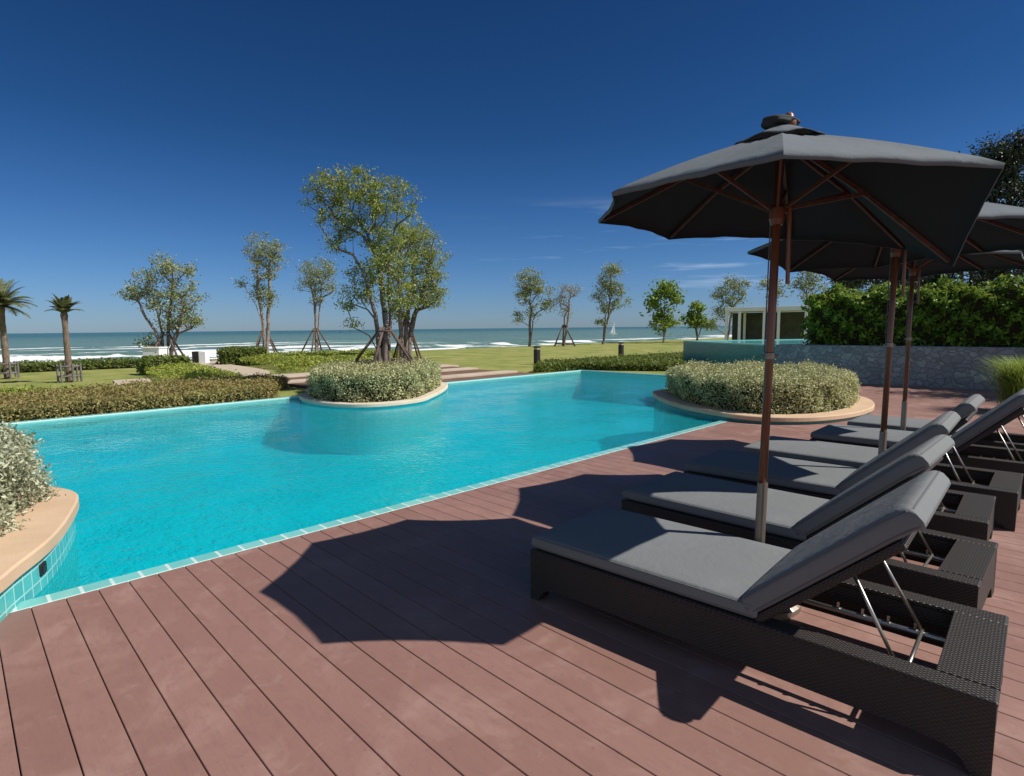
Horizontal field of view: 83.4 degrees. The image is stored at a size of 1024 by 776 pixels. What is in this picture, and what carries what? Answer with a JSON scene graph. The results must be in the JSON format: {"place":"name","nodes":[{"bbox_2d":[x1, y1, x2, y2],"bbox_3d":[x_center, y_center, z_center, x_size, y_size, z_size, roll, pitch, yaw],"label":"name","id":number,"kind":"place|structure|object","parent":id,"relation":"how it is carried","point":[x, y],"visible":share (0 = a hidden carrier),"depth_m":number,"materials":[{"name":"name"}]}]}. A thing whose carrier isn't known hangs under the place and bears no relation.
{"place":"outdoors","nodes":[
{"label":"outdoors","id":0,"kind":"place"},
{"bbox_2d":[0,620,82,775],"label":"deck base","id":1,"kind":"object","parent":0,"point":[11,717],"depth_m":2.33,"materials":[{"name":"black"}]},
{"bbox_2d":[0,383,1023,775],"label":"deck","id":2,"kind":"structure","parent":1,"relation":"on","point":[428,639],"depth_m":2.54,"materials":[{"name":"brown wood"}]},
{"bbox_2d":[530,470,1008,775],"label":"sun lounger","id":3,"kind":"object","parent":2,"relation":"on","point":[729,597],"visible":1,"depth_m":2.39,"materials":[{"name":"fabric"}]},
{"bbox_2d":[598,112,1004,619],"bbox_3d":[1.486,-0.127,3.187,1.974,2.560,1.881,-6,8,-44],"label":"parasol","id":4,"kind":"object","parent":2,"relation":"on","point":[782,177],"visible":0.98,"depth_m":2.92,"materials":[{"name":"fabric"}]},
{"bbox_2d":[621,434,998,609],"bbox_3d":[1.738,0.676,3.620,0.758,0.868,1.988,-6,8,-44],"label":"sun lounger","id":5,"kind":"object","parent":2,"relation":"on","point":[964,573],"visible":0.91,"depth_m":3.27,"materials":[{"name":"fabric"}]},
{"bbox_2d":[684,411,995,540],"bbox_3d":[2.428,0.582,4.434,1.988,0.872,0.758,5,8,42],"label":"sun lounger","id":6,"kind":"object","parent":2,"relation":"on","point":[966,514],"visible":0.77,"depth_m":4.15,"materials":[{"name":"fabric"}]},
{"bbox_2d":[742,394,1023,531],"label":"sun lounger","id":7,"kind":"object","parent":2,"relation":"on","point":[1004,488],"visible":0.51,"depth_m":4.80,"materials":[{"name":"fabric"}]},
{"bbox_2d":[747,202,1023,454],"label":"parasol","id":8,"kind":"object","parent":2,"relation":"on","point":[997,227],"visible":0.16,"depth_m":4.53,"materials":[{"name":"fabric"}]},
{"bbox_2d":[806,250,1023,430],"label":"parasol","id":9,"kind":"object","parent":2,"relation":"on","point":[1007,259],"visible":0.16,"depth_m":6.28,"materials":[{"name":"fabric"}]},
{"bbox_2d":[810,389,1023,485],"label":"sun lounger","id":10,"kind":"object","parent":2,"relation":"on","point":[971,454],"visible":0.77,"depth_m":5.36,"materials":[{"name":"fabric"}]},
{"bbox_2d":[847,412,1023,448],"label":"sun lounger","id":11,"kind":"object","parent":2,"relation":"on","point":[992,438],"visible":0.26,"depth_m":6.45,"materials":[{"name":"fabric"}]},
{"bbox_2d":[971,354,1023,404],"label":"grass shrub","id":12,"kind":"object","parent":2,"relation":"on","point":[1012,377],"visible":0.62,"depth_m":9.60,"materials":[{"name":"green plant"}]},
{"bbox_2d":[113,378,149,384],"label":"path","id":13,"kind":"structure","parent":0,"point":[118,382],"depth_m":17.31,"materials":[{"name":"beige stone"}]},
{"bbox_2d":[190,359,269,375],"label":"path","id":14,"kind":"structure","parent":0,"point":[244,370],"depth_m":22.29,"materials":[{"name":"beige stone"}]},
{"bbox_2d":[192,351,209,362],"bbox_3d":[-14.317,-1.394,26.453,0.620,0.580,0.360,-1,6,0],"label":"litter bin","id":15,"kind":"object","parent":14,"relation":"on","point":[200,356],"visible":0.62,"depth_m":26.28,"materials":[{"name":"plastic"}]},
{"bbox_2d":[20,375,666,585],"bbox_3d":[-1.838,0.954,10.078,20.250,0.949,8.470,-6,8,-44],"label":"pool basin","id":16,"kind":"object","parent":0,"point":[188,529],"visible":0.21,"depth_m":10.03,"materials":[{"name":"tile"}]},
{"bbox_2d":[0,486,80,621],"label":"planter","id":17,"kind":"object","parent":16,"relation":"on","point":[39,555],"visible":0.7,"depth_m":3.61,"materials":[{"name":"beige stone"}]},
{"bbox_2d":[0,415,65,535],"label":"hedge","id":18,"kind":"object","parent":17,"relation":"on","point":[19,469],"visible":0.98,"depth_m":4.00,"materials":[{"name":"green plant"}]},
{"bbox_2d":[11,371,709,589],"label":"pool water","id":19,"kind":"structure","parent":16,"relation":"in","point":[555,378],"depth_m":10.26,"materials":[{"name":"blue liquid"}]},
{"bbox_2d":[299,382,447,454],"bbox_3d":[-3.109,0.561,13.626,3.516,1.020,4.911,-2,6,-14],"label":"planter","id":20,"kind":"object","parent":16,"relation":"on","point":[366,447],"visible":0.7,"depth_m":11.48,"materials":[{"name":"stone"}]},
{"bbox_2d":[297,162,426,361],"bbox_3d":[-3.614,-2.709,14.307,3.184,5.550,2.022,0,6,9],"label":"shade tree","id":21,"kind":"object","parent":20,"relation":"in","point":[378,208],"visible":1,"depth_m":14.08,"materials":[{"name":"green plant"}]},
{"bbox_2d":[304,355,441,402],"bbox_3d":[-3.112,-0.314,13.540,3.301,0.874,4.699,-2,6,-14],"label":"hedge","id":22,"kind":"object","parent":20,"relation":"on","point":[350,381],"visible":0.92,"depth_m":11.88,"materials":[{"name":"green plant"}]},
{"bbox_2d":[354,327,412,363],"bbox_3d":[-3.057,-1.026,14.264,1.605,0.991,1.677,-6,8,-44],"label":"tree support","id":23,"kind":"object","parent":22,"relation":"on","point":[403,349],"visible":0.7,"depth_m":14.03,"materials":[{"name":"brown wood"}]},
{"bbox_2d":[392,320,421,358],"bbox_3d":[-4.564,-1.998,24.922,1.285,1.928,1.285,-2,6,-17],"label":"tree support","id":24,"kind":"object","parent":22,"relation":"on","point":[414,344],"visible":0.55,"depth_m":24.70,"materials":[{"name":"brown wood"}]},
{"bbox_2d":[365,217,455,358],"bbox_3d":[-4.321,-4.143,24.635,3.865,6.262,2.663,-1,6,-3],"label":"shade tree","id":25,"kind":"object","parent":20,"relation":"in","point":[431,274],"visible":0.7,"depth_m":24.46,"materials":[{"name":"green plant"}]},
{"bbox_2d":[0,370,858,612],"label":"pool edge","id":26,"kind":"object","parent":16,"relation":"on","point":[37,601],"visible":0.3,"depth_m":5.99,"materials":[{"name":"tile"}]},
{"bbox_2d":[652,389,874,437],"bbox_3d":[4.586,0.715,11.138,4.511,1.070,4.143,-6,8,-44],"label":"planter","id":27,"kind":"object","parent":16,"relation":"on","point":[861,406],"visible":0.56,"depth_m":9.56,"materials":[{"name":"beige stone"}]},
{"bbox_2d":[663,357,860,413],"bbox_3d":[4.565,-0.154,11.043,4.139,0.841,3.780,-6,8,-44],"label":"hedge","id":28,"kind":"object","parent":27,"relation":"in","point":[804,387],"visible":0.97,"depth_m":9.59,"materials":[{"name":"green plant"}]},
{"bbox_2d":[0,326,731,362],"bbox_3d":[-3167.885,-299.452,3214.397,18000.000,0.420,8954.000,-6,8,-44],"label":"sea","id":29,"kind":"structure","parent":0,"point":[41,346],"depth_m":170.14,"materials":[{"name":"liquid"}]},
{"bbox_2d":[609,322,616,334],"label":"sailboat","id":30,"kind":"object","parent":29,"relation":"on","point":[613,329],"visible":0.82,"depth_m":208.92,"materials":[{"name":"white fabric"}]},
{"bbox_2d":[0,337,731,422],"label":"lawn","id":31,"kind":"structure","parent":0,"point":[518,358],"depth_m":27.38,"materials":[{"name":"green plant"}]},
{"bbox_2d":[0,361,19,378],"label":"palm support","id":32,"kind":"object","parent":31,"relation":"on","point":[15,372],"visible":0.91,"depth_m":19.28,"materials":[{"name":"grey wood"}]},
{"bbox_2d":[0,278,36,377],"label":"palm tree","id":33,"kind":"object","parent":31,"relation":"on","point":[6,299],"visible":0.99,"depth_m":19.20,"materials":[{"name":"green plant"}]},
{"bbox_2d":[0,384,85,394],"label":"ground cover","id":34,"kind":"object","parent":31,"relation":"on","point":[20,389],"visible":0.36,"depth_m":12.46,"materials":[{"name":"green plant"}]},
{"bbox_2d":[44,293,83,381],"bbox_3d":[-13.544,-1.525,17.527,1.007,2.678,0.860,-6,8,-44],"label":"palm tree","id":35,"kind":"object","parent":31,"relation":"on","point":[64,305],"visible":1,"depth_m":17.44,"materials":[{"name":"green plant"}]},
{"bbox_2d":[0,356,137,371],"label":"hedge","id":36,"kind":"object","parent":31,"relation":"on","point":[40,365],"visible":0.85,"depth_m":23.81,"materials":[{"name":"green plant"}]},
{"bbox_2d":[56,363,82,382],"bbox_3d":[-13.574,-0.471,17.632,0.610,0.560,0.620,-6,8,-44],"label":"palm support","id":37,"kind":"object","parent":31,"relation":"on","point":[73,375],"visible":0.95,"depth_m":17.49,"materials":[{"name":"grey wood"}]},
{"bbox_2d":[0,371,289,422],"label":"ground cover","id":38,"kind":"object","parent":31,"relation":"on","point":[89,399],"visible":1,"depth_m":11.59,"materials":[{"name":"green plant"}]},
{"bbox_2d":[141,346,169,356],"bbox_3d":[-16.090,-1.450,26.012,0.810,0.820,0.810,-1,6,0],"label":"beach box","id":39,"kind":"object","parent":31,"relation":"on","point":[147,351],"visible":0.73,"depth_m":25.63,"materials":[{"name":"white paint"}]},
{"bbox_2d":[113,249,210,354],"bbox_3d":[-15.979,-3.690,26.395,4.004,5.262,2.167,-1,6,0],"label":"bushy tree","id":40,"kind":"object","parent":31,"relation":"on","point":[172,294],"visible":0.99,"depth_m":26.22,"materials":[{"name":"green plant"}]},
{"bbox_2d":[136,352,193,375],"bbox_3d":[-12.669,-0.911,20.927,1.725,0.841,1.509,-6,8,-44],"label":"hedge","id":41,"kind":"object","parent":31,"relation":"on","point":[150,361],"visible":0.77,"depth_m":20.50,"materials":[{"name":"green plant"}]},
{"bbox_2d":[154,331,183,354],"bbox_3d":[-15.866,-1.833,26.407,1.504,1.544,1.504,-2,6,-17],"label":"tree support","id":42,"kind":"object","parent":31,"relation":"on","point":[163,334],"visible":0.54,"depth_m":26.18,"materials":[{"name":"brown wood"}]},
{"bbox_2d":[143,360,242,379],"bbox_3d":[-10.605,-0.627,18.679,2.003,0.502,8.383,-5,7,-37],"label":"ground cover","id":43,"kind":"object","parent":31,"relation":"on","point":[189,370],"visible":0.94,"depth_m":17.14,"materials":[{"name":"green plant"}]},
{"bbox_2d":[215,345,266,364],"bbox_3d":[-12.190,-1.485,25.954,2.159,0.936,1.392,-6,8,-44],"label":"hedge","id":44,"kind":"object","parent":31,"relation":"on","point":[232,355],"visible":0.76,"depth_m":25.50,"materials":[{"name":"green plant"}]},
{"bbox_2d":[231,230,292,351],"bbox_3d":[-12.150,-4.455,27.958,3.054,6.387,1.845,0,6,6],"label":"slender tree","id":45,"kind":"object","parent":31,"relation":"on","point":[268,296],"visible":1,"depth_m":27.77,"materials":[{"name":"green plant"}]},
{"bbox_2d":[255,328,277,360],"bbox_3d":[-12.617,-2.228,29.388,1.354,1.634,1.354,-2,6,-17],"label":"tree support","id":46,"kind":"object","parent":31,"relation":"on","point":[270,340],"visible":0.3,"depth_m":29.14,"materials":[{"name":"brown wood"}]},
{"bbox_2d":[302,328,330,351],"bbox_3d":[-10.527,-2.412,30.933,1.516,1.637,1.516,-6,8,-44],"label":"tree support","id":47,"kind":"object","parent":31,"relation":"on","point":[314,331],"visible":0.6,"depth_m":30.88,"materials":[{"name":"brown wood"}]},
{"bbox_2d":[291,251,341,350],"bbox_3d":[-10.538,-4.510,31.169,2.664,5.746,2.412,-6,8,-44],"label":"round headed tree","id":48,"kind":"object","parent":31,"relation":"on","point":[316,274],"visible":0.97,"depth_m":31.04,"materials":[{"name":"green plant"}]},
{"bbox_2d":[239,349,398,371],"bbox_3d":[-7.661,-1.429,25.823,8.840,0.548,9.492,-6,8,-44],"label":"ground cover","id":49,"kind":"object","parent":31,"relation":"on","point":[303,359],"visible":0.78,"depth_m":23.62,"materials":[{"name":"green plant"}]},
{"bbox_2d":[510,266,557,345],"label":"young tree","id":50,"kind":"object","parent":31,"relation":"on","point":[533,283],"visible":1,"depth_m":46.39,"materials":[{"name":"green plant"}]},
{"bbox_2d":[533,346,540,363],"bbox_3d":[1.036,-1.366,23.875,0.220,0.740,0.220,-6,8,-44],"label":"bollard light","id":51,"kind":"object","parent":31,"relation":"on","point":[536,353],"visible":0.91,"depth_m":23.79,"materials":[{"name":"black plastic"}]},
{"bbox_2d":[554,325,575,345],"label":"tree support","id":52,"kind":"object","parent":31,"relation":"on","point":[562,343],"visible":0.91,"depth_m":45.99,"materials":[{"name":"brown wood"}]},
{"bbox_2d":[551,282,586,345],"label":"young tree","id":53,"kind":"object","parent":31,"relation":"on","point":[560,299],"visible":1,"depth_m":46.03,"materials":[{"name":"green plant"}]},
{"bbox_2d":[588,260,633,343],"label":"young tree","id":54,"kind":"object","parent":31,"relation":"on","point":[611,290],"visible":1,"depth_m":50.26,"materials":[{"name":"green plant"}]},
{"bbox_2d":[618,342,623,355],"bbox_3d":[5.450,-1.919,28.730,0.220,0.740,0.220,-6,8,-44],"label":"bollard light","id":55,"kind":"object","parent":31,"relation":"on","point":[620,348],"visible":0.86,"depth_m":28.66,"materials":[{"name":"black plastic"}]},
{"bbox_2d":[639,278,686,341],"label":"young tree","id":56,"kind":"object","parent":31,"relation":"on","point":[666,291],"visible":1,"depth_m":54.17,"materials":[{"name":"green plant"}]},
{"bbox_2d":[679,300,715,339],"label":"young tree","id":57,"kind":"object","parent":31,"relation":"on","point":[693,320],"visible":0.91,"depth_m":55.45,"materials":[{"name":"green plant"}]},
{"bbox_2d":[701,273,754,339],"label":"young tree","id":58,"kind":"object","parent":31,"relation":"on","point":[730,286],"visible":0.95,"depth_m":49.42,"materials":[{"name":"green plant"}]},
{"bbox_2d":[724,306,810,339],"bbox_3d":[14.376,-3.246,32.126,4.313,2.489,3.400,3,7,28],"label":"pergola","id":59,"kind":"object","parent":31,"relation":"on","point":[751,326],"visible":0.43,"depth_m":33.04,"materials":[{"name":"white paint"}]},
{"bbox_2d":[753,275,791,305],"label":"young tree","id":60,"kind":"object","parent":31,"relation":"on","point":[779,290],"visible":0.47,"depth_m":51.26,"materials":[{"name":"green plant"}]},
{"bbox_2d":[782,271,827,305],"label":"young tree","id":61,"kind":"object","parent":31,"relation":"on","point":[807,279],"visible":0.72,"depth_m":44.25,"materials":[{"name":"green plant"}]},
{"bbox_2d":[274,364,458,377],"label":"path","id":62,"kind":"structure","parent":0,"point":[307,373],"depth_m":18.34,"materials":[{"name":"beige stone"}]},
{"bbox_2d":[288,366,461,379],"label":"terrace","id":63,"kind":"structure","parent":0,"point":[292,378],"depth_m":17.51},
{"bbox_2d":[287,367,477,383],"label":"path","id":64,"kind":"structure","parent":0,"point":[443,370],"depth_m":19.84,"materials":[{"name":"beige stone"}]},
{"bbox_2d":[288,369,493,388],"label":"terrace","id":65,"kind":"structure","parent":0,"point":[302,385],"depth_m":18.85,"materials":[{"name":"brown wood"}]},
{"bbox_2d":[440,370,517,378],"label":"path","id":66,"kind":"structure","parent":0,"point":[475,374],"depth_m":18.38,"materials":[{"name":"beige stone"}]},
{"bbox_2d":[441,372,535,381],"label":"terrace","id":67,"kind":"structure","parent":0,"point":[478,377],"depth_m":17.69,"materials":[{"name":"brown wood"}]},
{"bbox_2d":[0,0,1023,333],"label":"sky","id":68,"kind":"structure","parent":0,"point":[130,129],"materials":[{"name":"blue"}]},
{"bbox_2d":[594,370,668,374],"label":"lawn strip","id":69,"kind":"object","parent":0,"point":[648,372],"depth_m":19.51,"materials":[{"name":"green plant"}]},
{"bbox_2d":[532,350,685,372],"bbox_3d":[5.358,-1.081,22.148,10.515,0.546,4.660,-6,8,-44],"label":"hedge","id":70,"kind":"object","parent":69,"relation":"on","point":[649,361],"visible":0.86,"depth_m":20.28,"materials":[{"name":"green plant"}]},
{"bbox_2d":[683,339,809,364],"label":"raised pool","id":71,"kind":"structure","parent":69,"relation":"on","point":[724,351],"depth_m":19.53,"materials":[{"name":"teal tile"}]},
{"bbox_2d":[819,276,869,291],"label":"casuarina tree","id":72,"kind":"object","parent":69,"relation":"on","point":[851,284],"visible":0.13,"depth_m":33.08,"materials":[{"name":"plant"}]},
{"label":"ground","id":73,"kind":"structure","parent":0,"visible":0},
{"bbox_2d":[858,274,941,290],"bbox_3d":[21.426,-4.663,31.657,4.223,5.275,4.230,-6,8,-44],"label":"casuarina tree","id":74,"kind":"object","parent":73,"relation":"on","point":[881,281],"visible":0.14,"depth_m":31.14,"materials":[{"name":"plant"}]},
{"bbox_2d":[776,344,1023,390],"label":"stone wall","id":75,"kind":"structure","parent":73,"relation":"on","point":[956,367],"depth_m":13.81,"materials":[{"name":"grey stone"}]},
{"bbox_2d":[914,271,1012,289],"bbox_3d":[20.963,-4.721,26.525,4.334,6.465,2.576,1,6,11],"label":"casuarina tree","id":76,"kind":"object","parent":73,"relation":"on","point":[971,282],"visible":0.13,"depth_m":26.55,"materials":[{"name":"plant"}]},
{"bbox_2d":[958,125,1023,284],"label":"casuarina tree","id":77,"kind":"object","parent":73,"relation":"on","point":[1010,178],"visible":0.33,"depth_m":22.95,"materials":[{"name":"green plant"}]},
{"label":"planting bed","id":78,"kind":"structure","parent":73,"relation":"on","visible":0},
{"bbox_2d":[800,273,1023,346],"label":"laurel hedge","id":79,"kind":"object","parent":78,"relation":"on","point":[960,313],"visible":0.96,"depth_m":14.05,"materials":[{"name":"green plant"}]}
]}

